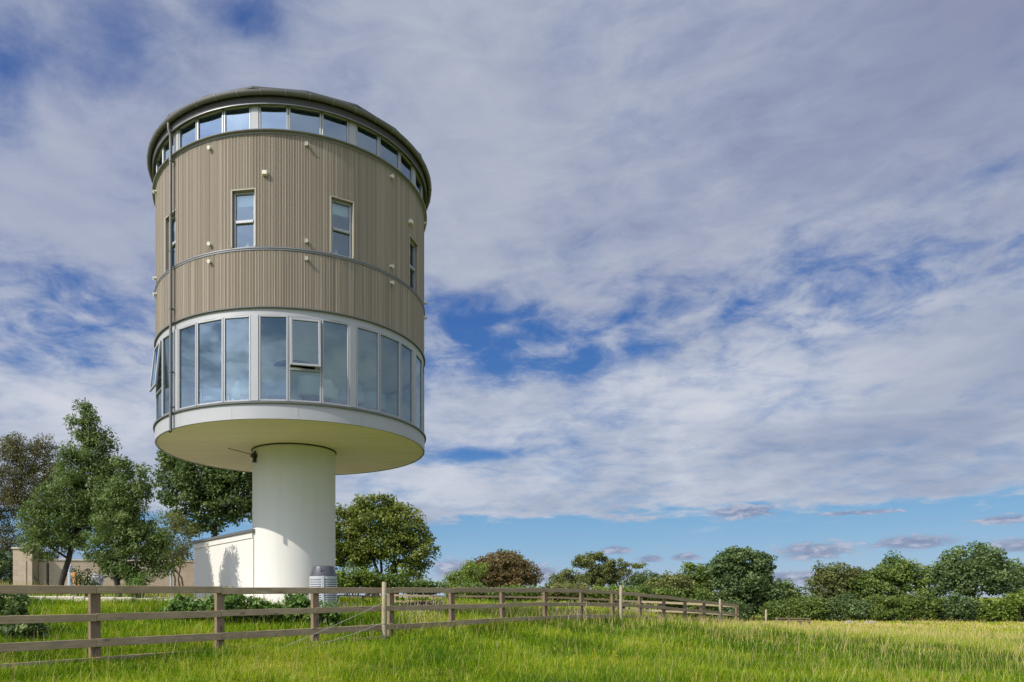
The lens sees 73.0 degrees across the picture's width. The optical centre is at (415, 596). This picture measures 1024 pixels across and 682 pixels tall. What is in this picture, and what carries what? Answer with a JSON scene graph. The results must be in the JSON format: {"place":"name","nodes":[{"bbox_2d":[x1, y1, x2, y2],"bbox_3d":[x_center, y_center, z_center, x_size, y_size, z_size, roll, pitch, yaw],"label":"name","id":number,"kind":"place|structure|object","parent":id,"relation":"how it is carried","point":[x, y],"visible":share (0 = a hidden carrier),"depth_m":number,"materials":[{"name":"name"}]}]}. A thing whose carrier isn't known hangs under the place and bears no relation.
{"place":"outdoors","nodes":[
{"label":"outdoors","id":0,"kind":"place"},
{"bbox_2d":[200,386,227,402],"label":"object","id":1,"kind":"object","parent":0,"point":[208,395],"visible":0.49,"depth_m":17.59,"materials":[{"name":"clear glass"}]},
{"bbox_2d":[54,595,430,611],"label":"gravel yard","id":2,"kind":"structure","parent":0,"point":[159,597],"depth_m":21.17,"materials":[{"name":"gravel"}]},
{"bbox_2d":[67,565,71,594],"bbox_3d":[-11.408,-0.522,22.492,0.130,1.065,0.095,0,0,0],"label":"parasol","id":3,"kind":"object","parent":2,"relation":"on","point":[69,582],"visible":0.34,"depth_m":22.46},
{"bbox_2d":[12,398,140,595],"bbox_3d":[-9.878,-2.775,19.879,3.776,6.016,1.849,0,0,0],"label":"ash tree","id":4,"kind":"object","parent":2,"relation":"on","point":[74,514],"visible":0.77,"depth_m":19.64,"materials":[{"name":"green plant"}]},
{"bbox_2d":[88,574,104,585],"bbox_3d":[-9.934,-0.517,21.205,0.519,0.420,0.167,0,0,2],"label":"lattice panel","id":5,"kind":"object","parent":2,"relation":"on","point":[99,579],"visible":0.52,"depth_m":21.22,"materials":[{"name":"white"}]},
{"bbox_2d":[77,455,181,596],"bbox_3d":[-7.873,-1.738,18.678,2.719,4.222,1.623,0,0,0],"label":"ash tree","id":6,"kind":"object","parent":2,"relation":"on","point":[129,534],"visible":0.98,"depth_m":18.51,"materials":[{"name":"green plant"}]},
{"bbox_2d":[0,578,1023,681],"bbox_3d":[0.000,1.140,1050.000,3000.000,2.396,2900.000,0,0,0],"label":"ground","id":7,"kind":"structure","parent":0,"point":[981,598],"depth_m":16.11,"materials":[{"name":"plant"}]},
{"bbox_2d":[0,542,12,584],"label":"bush","id":8,"kind":"object","parent":7,"relation":"on","point":[5,560],"visible":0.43,"depth_m":26.85,"materials":[{"name":"green plant"}]},
{"bbox_2d":[0,594,31,630],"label":"weed clump","id":9,"kind":"object","parent":7,"relation":"on","point":[19,605],"visible":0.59,"depth_m":11.45,"materials":[{"name":"green plant"}]},
{"bbox_2d":[0,612,49,641],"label":"weed clump","id":10,"kind":"object","parent":7,"relation":"on","point":[16,630],"visible":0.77,"depth_m":10.89,"materials":[{"name":"green plant"}]},
{"bbox_2d":[0,431,72,570],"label":"broadleaf tree","id":11,"kind":"object","parent":7,"relation":"on","point":[8,496],"visible":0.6,"depth_m":28.71,"materials":[{"name":"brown plant"}]},
{"bbox_2d":[69,566,100,595],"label":"bush","id":12,"kind":"object","parent":7,"relation":"on","point":[83,583],"visible":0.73,"depth_m":20.49,"materials":[{"name":"green plant"}]},
{"bbox_2d":[11,547,193,595],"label":"block wall","id":13,"kind":"structure","parent":7,"relation":"on","point":[36,569],"depth_m":25.54,"materials":[{"name":"concrete"}]},
{"bbox_2d":[5,595,204,601],"bbox_3d":[-7.899,0.222,17.410,6.467,0.531,0.687,0,0,-8],"label":"stone edging","id":14,"kind":"object","parent":7,"relation":"on","point":[83,598],"visible":0.2,"depth_m":17.08,"materials":[{"name":"stone"}]},
{"bbox_2d":[117,571,152,597],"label":"bush","id":15,"kind":"object","parent":7,"relation":"on","point":[137,580],"visible":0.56,"depth_m":18.10,"materials":[{"name":"green plant"}]},
{"bbox_2d":[144,504,202,593],"bbox_3d":[-8.865,-1.565,24.499,2.491,3.588,1.331,0,0,0],"label":"thin tree","id":16,"kind":"object","parent":7,"relation":"on","point":[182,552],"visible":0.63,"depth_m":24.45,"materials":[{"name":"green plant"}]},
{"bbox_2d":[161,593,208,622],"bbox_3d":[-4.827,0.275,14.323,1.018,0.698,0.713,0,0,-22],"label":"weed clump","id":17,"kind":"object","parent":7,"relation":"on","point":[175,604],"visible":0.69,"depth_m":14.18,"materials":[{"name":"green plant"}]},
{"bbox_2d":[150,449,251,537],"bbox_3d":[-7.558,-3.096,27.050,5.993,6.706,2.837,0,0,0],"label":"sycamore tree","id":18,"kind":"object","parent":7,"relation":"on","point":[212,490],"visible":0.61,"depth_m":26.43,"materials":[{"name":"green plant"}]},
{"bbox_2d":[204,585,246,623],"bbox_3d":[-3.953,0.221,14.234,0.871,0.925,0.707,0,0,0],"label":"weed clump","id":19,"kind":"object","parent":7,"relation":"on","point":[232,602],"visible":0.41,"depth_m":14.14,"materials":[{"name":"green plant"}]},
{"bbox_2d":[238,595,268,623],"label":"weed clump","id":20,"kind":"object","parent":7,"relation":"on","point":[254,603],"visible":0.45,"depth_m":14.46,"materials":[{"name":"green plant"}]},
{"bbox_2d":[251,601,295,624],"bbox_3d":[-3.062,0.390,14.585,1.065,0.628,0.643,0,0,0],"label":"weed clump","id":21,"kind":"object","parent":7,"relation":"on","point":[270,618],"visible":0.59,"depth_m":14.53,"materials":[{"name":"green plant"}]},
{"bbox_2d":[146,86,431,603],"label":"water tower house","id":22,"kind":"structure","parent":7,"relation":"on","point":[295,188],"depth_m":17.15,"materials":[{"name":"beige wood"}]},
{"bbox_2d":[149,339,161,419],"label":"window","id":23,"kind":"structure","parent":22,"relation":"in","point":[154,381],"depth_m":18.04,"materials":[{"name":"silver metal"}]},
{"bbox_2d":[156,145,162,171],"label":"window","id":24,"kind":"structure","parent":22,"relation":"in","point":[159,161],"depth_m":18.03,"materials":[{"name":"silver metal"}]},
{"bbox_2d":[162,331,173,415],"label":"window","id":25,"kind":"structure","parent":22,"relation":"in","point":[167,336],"depth_m":17.62,"materials":[{"name":"silver metal"}]},
{"bbox_2d":[163,133,173,161],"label":"window","id":26,"kind":"structure","parent":22,"relation":"in","point":[167,141],"depth_m":17.62,"materials":[{"name":"silver metal"}]},
{"bbox_2d":[165,367,172,413],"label":"window","id":27,"kind":"structure","parent":22,"relation":"in","point":[166,370],"depth_m":20.10,"materials":[{"name":"glass"}]},
{"bbox_2d":[165,208,176,271],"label":"window","id":28,"kind":"structure","parent":22,"relation":"in","point":[174,244],"depth_m":17.48,"materials":[{"name":"silver metal"}]},
{"bbox_2d":[181,378,189,407],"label":"window","id":29,"kind":"structure","parent":22,"relation":"in","point":[185,385],"depth_m":21.14,"materials":[{"name":"glass"}]},
{"bbox_2d":[178,323,196,409],"bbox_3d":[-5.624,-5.665,16.849,0.688,2.040,0.070,0,0,34],"label":"window","id":30,"kind":"structure","parent":22,"relation":"in","point":[194,324],"depth_m":17.00,"materials":[{"name":"silver metal"}]},
{"bbox_2d":[179,118,196,148],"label":"window","id":31,"kind":"structure","parent":22,"relation":"in","point":[181,128],"depth_m":16.95,"materials":[{"name":"silver metal"}]},
{"bbox_2d":[197,317,223,405],"bbox_3d":[-4.970,-5.665,16.507,0.782,2.040,0.070,0,0,22],"label":"window","id":32,"kind":"structure","parent":22,"relation":"in","point":[217,319],"depth_m":16.61,"materials":[{"name":"silver metal"}]},
{"bbox_2d":[197,109,223,139],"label":"window","id":33,"kind":"structure","parent":22,"relation":"in","point":[222,110],"depth_m":16.54,"materials":[{"name":"silver metal"}]},
{"bbox_2d":[223,315,250,401],"bbox_3d":[-4.261,-5.665,16.298,0.688,2.040,0.070,0,0,10],"label":"window","id":34,"kind":"structure","parent":22,"relation":"in","point":[247,316],"depth_m":16.30,"materials":[{"name":"silver metal"}]},
{"bbox_2d":[224,105,250,131],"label":"window","id":35,"kind":"structure","parent":22,"relation":"in","point":[247,106],"depth_m":16.30,"materials":[{"name":"silver metal"}]},
{"bbox_2d":[231,380,246,399],"bbox_3d":[-4.343,-5.031,17.380,0.688,0.803,0.635,0,0,-20],"label":"tub chair","id":36,"kind":"object","parent":22,"relation":"on","point":[235,390],"visible":0.21,"depth_m":17.12,"materials":[{"name":"teal fabric"}]},
{"bbox_2d":[231,188,256,247],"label":"window","id":37,"kind":"structure","parent":22,"relation":"in","point":[242,202],"depth_m":16.32,"materials":[{"name":"silver metal"}]},
{"bbox_2d":[239,374,266,399],"bbox_3d":[-4.050,-5.031,16.950,0.688,0.803,0.635,0,0,20],"label":"tub chair","id":38,"kind":"object","parent":22,"relation":"on","point":[244,385],"visible":0.45,"depth_m":16.75,"materials":[{"name":"teal fabric"}]},
{"bbox_2d":[259,315,287,400],"bbox_3d":[-3.385,-5.665,16.237,0.688,2.040,0.070,0,0,-2],"label":"window","id":39,"kind":"structure","parent":22,"relation":"in","point":[260,316],"depth_m":16.21,"materials":[{"name":"silver metal"}]},
{"bbox_2d":[259,105,287,128],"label":"window","id":40,"kind":"structure","parent":22,"relation":"in","point":[263,106],"depth_m":16.23,"materials":[{"name":"silver metal"}]},
{"bbox_2d":[265,381,290,398],"bbox_3d":[-3.465,-5.031,17.067,0.688,0.803,0.635,0,0,-10],"label":"tub chair","id":41,"kind":"object","parent":22,"relation":"on","point":[276,390],"visible":0.69,"depth_m":17.09,"materials":[{"name":"fabric"}]},
{"bbox_2d":[288,315,321,403],"bbox_3d":[-2.634,-5.665,16.262,0.782,2.040,0.241,0,0,-14],"label":"window","id":42,"kind":"structure","parent":22,"relation":"in","point":[295,318],"depth_m":16.26,"materials":[{"name":"silver metal"}]},
{"bbox_2d":[288,106,321,134],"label":"window","id":43,"kind":"structure","parent":22,"relation":"in","point":[290,107],"depth_m":16.34,"materials":[{"name":"silver metal"}]},
{"bbox_2d":[297,375,319,400],"bbox_3d":[-2.626,-5.031,17.004,0.688,0.803,0.635,0,0,-10],"label":"tub chair","id":44,"kind":"object","parent":22,"relation":"on","point":[308,387],"visible":0.69,"depth_m":16.75,"materials":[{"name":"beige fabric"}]},
{"bbox_2d":[313,379,337,402],"bbox_3d":[-2.321,-5.031,17.287,0.688,0.803,0.635,0,0,10],"label":"tub chair","id":45,"kind":"object","parent":22,"relation":"on","point":[330,392],"visible":0.55,"depth_m":17.06,"materials":[{"name":"fabric"}]},
{"bbox_2d":[322,319,348,406],"bbox_3d":[-1.959,-5.665,16.593,0.688,2.040,0.070,0,0,-26],"label":"window","id":46,"kind":"structure","parent":22,"relation":"in","point":[323,320],"depth_m":16.55,"materials":[{"name":"silver metal"}]},
{"bbox_2d":[322,112,348,142],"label":"window","id":47,"kind":"structure","parent":22,"relation":"in","point":[323,113],"depth_m":16.64,"materials":[{"name":"silver metal"}]},
{"bbox_2d":[330,195,353,257],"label":"window","id":48,"kind":"structure","parent":22,"relation":"in","point":[337,210],"depth_m":16.76,"materials":[{"name":"silver metal"}]},
{"bbox_2d":[338,383,364,406],"bbox_3d":[-1.670,-5.031,17.630,0.688,0.803,0.635,0,0,-10],"label":"tub chair","id":49,"kind":"object","parent":22,"relation":"on","point":[342,395],"visible":0.39,"depth_m":17.43,"materials":[{"name":"fabric"}]},
{"bbox_2d":[356,326,378,412],"bbox_3d":[-1.214,-5.665,17.058,0.688,2.040,0.070,0,0,-38],"label":"window","id":50,"kind":"structure","parent":22,"relation":"in","point":[357,327],"depth_m":17.04,"materials":[{"name":"silver metal"}]},
{"bbox_2d":[356,123,378,155],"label":"window","id":51,"kind":"structure","parent":22,"relation":"in","point":[357,125],"depth_m":17.11,"materials":[{"name":"silver metal"}]},
{"bbox_2d":[361,391,385,411],"bbox_3d":[-1.145,-5.031,18.343,0.688,0.803,0.635,0,0,-30],"label":"tub chair","id":52,"kind":"object","parent":22,"relation":"on","point":[370,400],"visible":0.41,"depth_m":18.06,"materials":[{"name":"fabric"}]},
{"bbox_2d":[379,332,399,418],"bbox_3d":[-0.687,-5.665,17.574,0.070,2.040,0.782,0,0,40],"label":"window","id":53,"kind":"structure","parent":22,"relation":"in","point":[380,334],"depth_m":17.78,"materials":[{"name":"silver metal"}]},
{"bbox_2d":[379,135,399,169],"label":"window","id":54,"kind":"structure","parent":22,"relation":"in","point":[380,137],"depth_m":17.64,"materials":[{"name":"silver metal"}]},
{"bbox_2d":[384,392,396,415],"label":"window","id":55,"kind":"structure","parent":22,"relation":"in","point":[391,399],"depth_m":22.54,"materials":[{"name":"clear glass"}]},
{"bbox_2d":[401,386,409,421],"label":"window","id":56,"kind":"structure","parent":22,"relation":"in","point":[405,393],"depth_m":21.91,"materials":[{"name":"clear glass"}]},
{"bbox_2d":[400,341,412,423],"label":"window","id":57,"kind":"structure","parent":22,"relation":"in","point":[411,350],"depth_m":18.44,"materials":[{"name":"silver metal"}]},
{"bbox_2d":[400,151,412,182],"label":"window","id":58,"kind":"structure","parent":22,"relation":"in","point":[401,154],"depth_m":18.37,"materials":[{"name":"silver metal"}]},
{"bbox_2d":[409,234,417,292],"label":"window","id":59,"kind":"structure","parent":22,"relation":"in","point":[413,268],"depth_m":18.78,"materials":[{"name":"silver metal"}]},
{"bbox_2d":[416,172,421,196],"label":"window","id":60,"kind":"structure","parent":22,"relation":"in","point":[418,182],"depth_m":19.09,"materials":[{"name":"silver metal"}]},
{"bbox_2d":[416,353,422,430],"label":"window","id":61,"kind":"structure","parent":22,"relation":"in","point":[421,362],"depth_m":19.29,"materials":[{"name":"silver metal"}]},
{"bbox_2d":[423,365,423,431],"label":"window","id":62,"kind":"structure","parent":22,"relation":"in","point":[423,365],"depth_m":20.07,"materials":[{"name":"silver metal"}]},
{"bbox_2d":[279,594,319,623],"bbox_3d":[-2.577,0.273,15.169,0.981,0.866,0.758,0,0,0],"label":"weed clump","id":63,"kind":"object","parent":7,"relation":"on","point":[297,601],"visible":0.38,"depth_m":15.06,"materials":[{"name":"green plant"}]},
{"bbox_2d":[309,566,336,606],"bbox_3d":[-2.460,-0.194,18.093,0.722,1.250,0.737,0,0,0],"label":"louvred bin","id":64,"kind":"object","parent":7,"relation":"on","point":[323,576],"visible":0.65,"depth_m":17.82,"materials":[{"name":"grey plastic"}]},
{"bbox_2d":[302,600,344,626],"bbox_3d":[-1.999,0.413,14.775,0.962,0.698,0.629,0,0,0],"label":"weed clump","id":65,"kind":"object","parent":7,"relation":"on","point":[330,617],"visible":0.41,"depth_m":14.73,"materials":[{"name":"green plant"}]},
{"bbox_2d":[336,566,383,598],"bbox_3d":[-3.202,-0.655,36.035,3.371,2.011,2.139,0,0,0],"label":"hedge bush","id":66,"kind":"object","parent":7,"relation":"on","point":[363,578],"visible":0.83,"depth_m":35.54,"materials":[{"name":"green plant"}]},
{"bbox_2d":[337,595,397,602],"bbox_3d":[-2.158,0.311,30.520,2.844,0.785,0.191,0,0,-21],"label":"wooden fence","id":67,"kind":"object","parent":7,"relation":"on","point":[362,596],"visible":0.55,"depth_m":30.44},
{"bbox_2d":[0,585,737,668],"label":"wooden fence","id":68,"kind":"object","parent":7,"relation":"on","point":[94,617],"visible":0.66,"depth_m":11.50,"materials":[{"name":"wood"}]},
{"bbox_2d":[382,582,386,639],"bbox_3d":[-0.625,0.403,13.450,0.108,1.385,0.099,0,0,0],"label":"stake","id":69,"kind":"object","parent":7,"relation":"on","point":[384,607],"visible":0.83,"depth_m":13.41,"materials":[{"name":"wood"}]},
{"bbox_2d":[335,491,440,597],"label":"sycamore tree","id":70,"kind":"object","parent":7,"relation":"on","point":[357,547],"visible":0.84,"depth_m":41.40,"materials":[{"name":"green plant"}]},
{"bbox_2d":[369,570,412,599],"bbox_3d":[-1.412,-0.508,35.958,2.530,1.825,1.673,0,0,0],"label":"hedge bush","id":71,"kind":"object","parent":7,"relation":"on","point":[402,579],"visible":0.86,"depth_m":35.67,"materials":[{"name":"green plant"}]},
{"bbox_2d":[394,594,443,605],"bbox_3d":[0.131,0.384,27.367,2.210,0.953,0.149,0,0,-22],"label":"wooden fence","id":72,"kind":"object","parent":7,"relation":"on","point":[409,596],"visible":0.55,"depth_m":27.25,"materials":[{"name":"wood"}]},
{"bbox_2d":[257,594,586,623],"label":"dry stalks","id":73,"kind":"object","parent":7,"relation":"on","point":[264,599],"visible":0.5,"depth_m":17.14,"materials":[{"name":"plant"}]},
{"bbox_2d":[394,597,458,611],"bbox_3d":[0.049,0.406,23.398,3.686,0.797,2.123,0,0,0],"label":"brush pile","id":74,"kind":"object","parent":7,"relation":"on","point":[422,602],"visible":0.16,"depth_m":23.37,"materials":[{"name":"green plant"}]},
{"bbox_2d":[405,577,452,599],"bbox_3d":[0.593,-0.347,38.097,2.985,1.499,1.620,0,0,0],"label":"hedge bush","id":75,"kind":"object","parent":7,"relation":"on","point":[422,583],"visible":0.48,"depth_m":37.71,"materials":[{"name":"green plant"}]},
{"bbox_2d":[438,559,490,585],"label":"bush","id":76,"kind":"object","parent":7,"relation":"on","point":[466,574],"visible":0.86,"depth_m":59.63,"materials":[{"name":"green plant"}]},
{"bbox_2d":[444,581,499,600],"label":"hedge bush","id":77,"kind":"object","parent":7,"relation":"on","point":[466,585],"visible":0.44,"depth_m":49.62,"materials":[{"name":"green plant"}]},
{"bbox_2d":[459,549,544,587],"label":"maple tree","id":78,"kind":"object","parent":7,"relation":"on","point":[504,569],"visible":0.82,"depth_m":65.14,"materials":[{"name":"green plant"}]},
{"bbox_2d":[492,583,548,601],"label":"hedge bush","id":79,"kind":"object","parent":7,"relation":"on","point":[533,594],"visible":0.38,"depth_m":51.48,"materials":[{"name":"green plant"}]},
{"bbox_2d":[448,595,618,607],"bbox_3d":[6.748,0.599,38.387,9.992,1.352,0.322,0,0,-6],"label":"wooden fence","id":80,"kind":"object","parent":7,"relation":"on","point":[549,598],"visible":0.35,"depth_m":38.25,"materials":[{"name":"wood"}]},
{"bbox_2d":[535,579,597,602],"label":"hedge bush","id":81,"kind":"object","parent":7,"relation":"on","point":[552,584],"visible":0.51,"depth_m":51.45,"materials":[{"name":"green plant"}]},
{"bbox_2d":[546,568,589,586],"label":"tree","id":82,"kind":"object","parent":7,"relation":"on","point":[566,576],"visible":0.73,"depth_m":73.75,"materials":[{"name":"green plant"}]},
{"bbox_2d":[571,551,631,586],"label":"broadleaf tree","id":83,"kind":"object","parent":7,"relation":"on","point":[602,575],"visible":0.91,"depth_m":77.38,"materials":[{"name":"green plant"}]},
{"bbox_2d":[584,584,638,607],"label":"hedge bush","id":84,"kind":"object","parent":7,"relation":"on","point":[611,588],"visible":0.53,"depth_m":51.37,"materials":[{"name":"green plant"}]},
{"bbox_2d":[619,585,621,618],"bbox_3d":[6.333,0.382,21.100,0.108,1.456,0.099,0,0,0],"label":"stake","id":85,"kind":"object","parent":7,"relation":"on","point":[620,601],"visible":0.71,"depth_m":21.06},
{"bbox_2d":[606,557,648,608],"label":"tree","id":86,"kind":"object","parent":7,"relation":"on","point":[612,563],"visible":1,"depth_m":75.83,"materials":[{"name":"green plant"}]},
{"bbox_2d":[620,570,659,611],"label":"tree","id":87,"kind":"object","parent":7,"relation":"on","point":[639,578],"visible":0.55,"depth_m":69.71,"materials":[{"name":"green plant"}]},
{"bbox_2d":[622,582,676,614],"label":"hedge bush","id":88,"kind":"object","parent":7,"relation":"on","point":[644,589],"visible":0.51,"depth_m":53.53,"materials":[{"name":"green plant"}]},
{"bbox_2d":[642,570,696,614],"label":"hedge bush","id":89,"kind":"object","parent":7,"relation":"on","point":[673,581],"visible":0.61,"depth_m":55.44,"materials":[{"name":"green plant"}]},
{"bbox_2d":[617,600,738,618],"bbox_3d":[12.397,0.996,31.961,6.765,1.702,0.174,0,0,-18],"label":"wooden fence","id":90,"kind":"object","parent":7,"relation":"on","point":[659,603],"visible":0.46,"depth_m":31.64,"materials":[{"name":"wood"}]},
{"bbox_2d":[657,585,718,617],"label":"bush","id":91,"kind":"object","parent":7,"relation":"on","point":[701,594],"visible":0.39,"depth_m":54.76,"materials":[{"name":"green plant"}]},
{"bbox_2d":[678,561,716,617],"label":"broadleaf tree","id":92,"kind":"object","parent":7,"relation":"on","point":[703,579],"visible":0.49,"depth_m":59.31,"materials":[{"name":"green plant"}]},
{"bbox_2d":[707,598,756,620],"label":"bush","id":93,"kind":"object","parent":7,"relation":"on","point":[745,611],"visible":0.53,"depth_m":54.91,"materials":[{"name":"green plant"}]},
{"bbox_2d":[704,545,788,616],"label":"broadleaf tree","id":94,"kind":"object","parent":7,"relation":"on","point":[734,575],"visible":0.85,"depth_m":56.11,"materials":[{"name":"green plant"}]},
{"bbox_2d":[757,598,796,620],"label":"bush","id":95,"kind":"object","parent":7,"relation":"on","point":[775,608],"visible":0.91,"depth_m":54.99,"materials":[{"name":"green plant"}]},
{"bbox_2d":[776,617,810,624],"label":"wooden fence","id":96,"kind":"object","parent":7,"relation":"on","point":[800,621],"visible":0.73,"depth_m":48.91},
{"bbox_2d":[773,578,814,610],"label":"hedgerow tree","id":97,"kind":"object","parent":7,"relation":"on","point":[793,593],"visible":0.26,"depth_m":59.44,"materials":[{"name":"green plant"}]},
{"bbox_2d":[782,594,832,621],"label":"bush","id":98,"kind":"object","parent":7,"relation":"on","point":[814,609],"visible":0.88,"depth_m":54.97,"materials":[{"name":"green plant"}]},
{"bbox_2d":[802,560,864,600],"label":"hedgerow tree","id":99,"kind":"object","parent":7,"relation":"on","point":[829,581],"visible":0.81,"depth_m":59.52,"materials":[{"name":"green plant"}]},
{"bbox_2d":[821,590,873,620],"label":"bush","id":100,"kind":"object","parent":7,"relation":"on","point":[842,606],"visible":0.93,"depth_m":54.99,"materials":[{"name":"green plant"}]},
{"bbox_2d":[856,593,908,620],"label":"bush","id":101,"kind":"object","parent":7,"relation":"on","point":[884,612],"visible":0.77,"depth_m":54.93,"materials":[{"name":"green plant"}]},
{"bbox_2d":[847,550,939,601],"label":"hedgerow tree","id":102,"kind":"object","parent":7,"relation":"on","point":[903,575],"visible":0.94,"depth_m":58.31,"materials":[{"name":"green plant"}]},
{"bbox_2d":[891,587,946,620],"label":"bush","id":103,"kind":"object","parent":7,"relation":"on","point":[917,605],"visible":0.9,"depth_m":54.95,"materials":[{"name":"green plant"}]},
{"bbox_2d":[927,591,983,621],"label":"bush","id":104,"kind":"object","parent":7,"relation":"on","point":[957,606],"visible":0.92,"depth_m":55.00,"materials":[{"name":"green plant"}]},
{"bbox_2d":[921,540,1023,599],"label":"hedgerow tree","id":105,"kind":"object","parent":7,"relation":"on","point":[989,569],"visible":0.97,"depth_m":57.19,"materials":[{"name":"green plant"}]},
{"bbox_2d":[972,596,1017,621],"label":"bush","id":106,"kind":"object","parent":7,"relation":"on","point":[989,610],"visible":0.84,"depth_m":55.05,"materials":[{"name":"green plant"}]},
{"bbox_2d":[994,588,1023,621],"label":"bush","id":107,"kind":"object","parent":7,"relation":"on","point":[1017,598],"visible":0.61,"depth_m":55.00,"materials":[{"name":"green plant"}]},
{"bbox_2d":[1004,561,1023,596],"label":"hedgerow tree","id":108,"kind":"object","parent":7,"relation":"on","point":[1017,586],"visible":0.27,"depth_m":59.70,"materials":[{"name":"green plant"}]},
{"bbox_2d":[0,0,1023,596],"label":"sky","id":109,"kind":"structure","parent":0,"point":[702,278],"materials":[{"name":"blue"}]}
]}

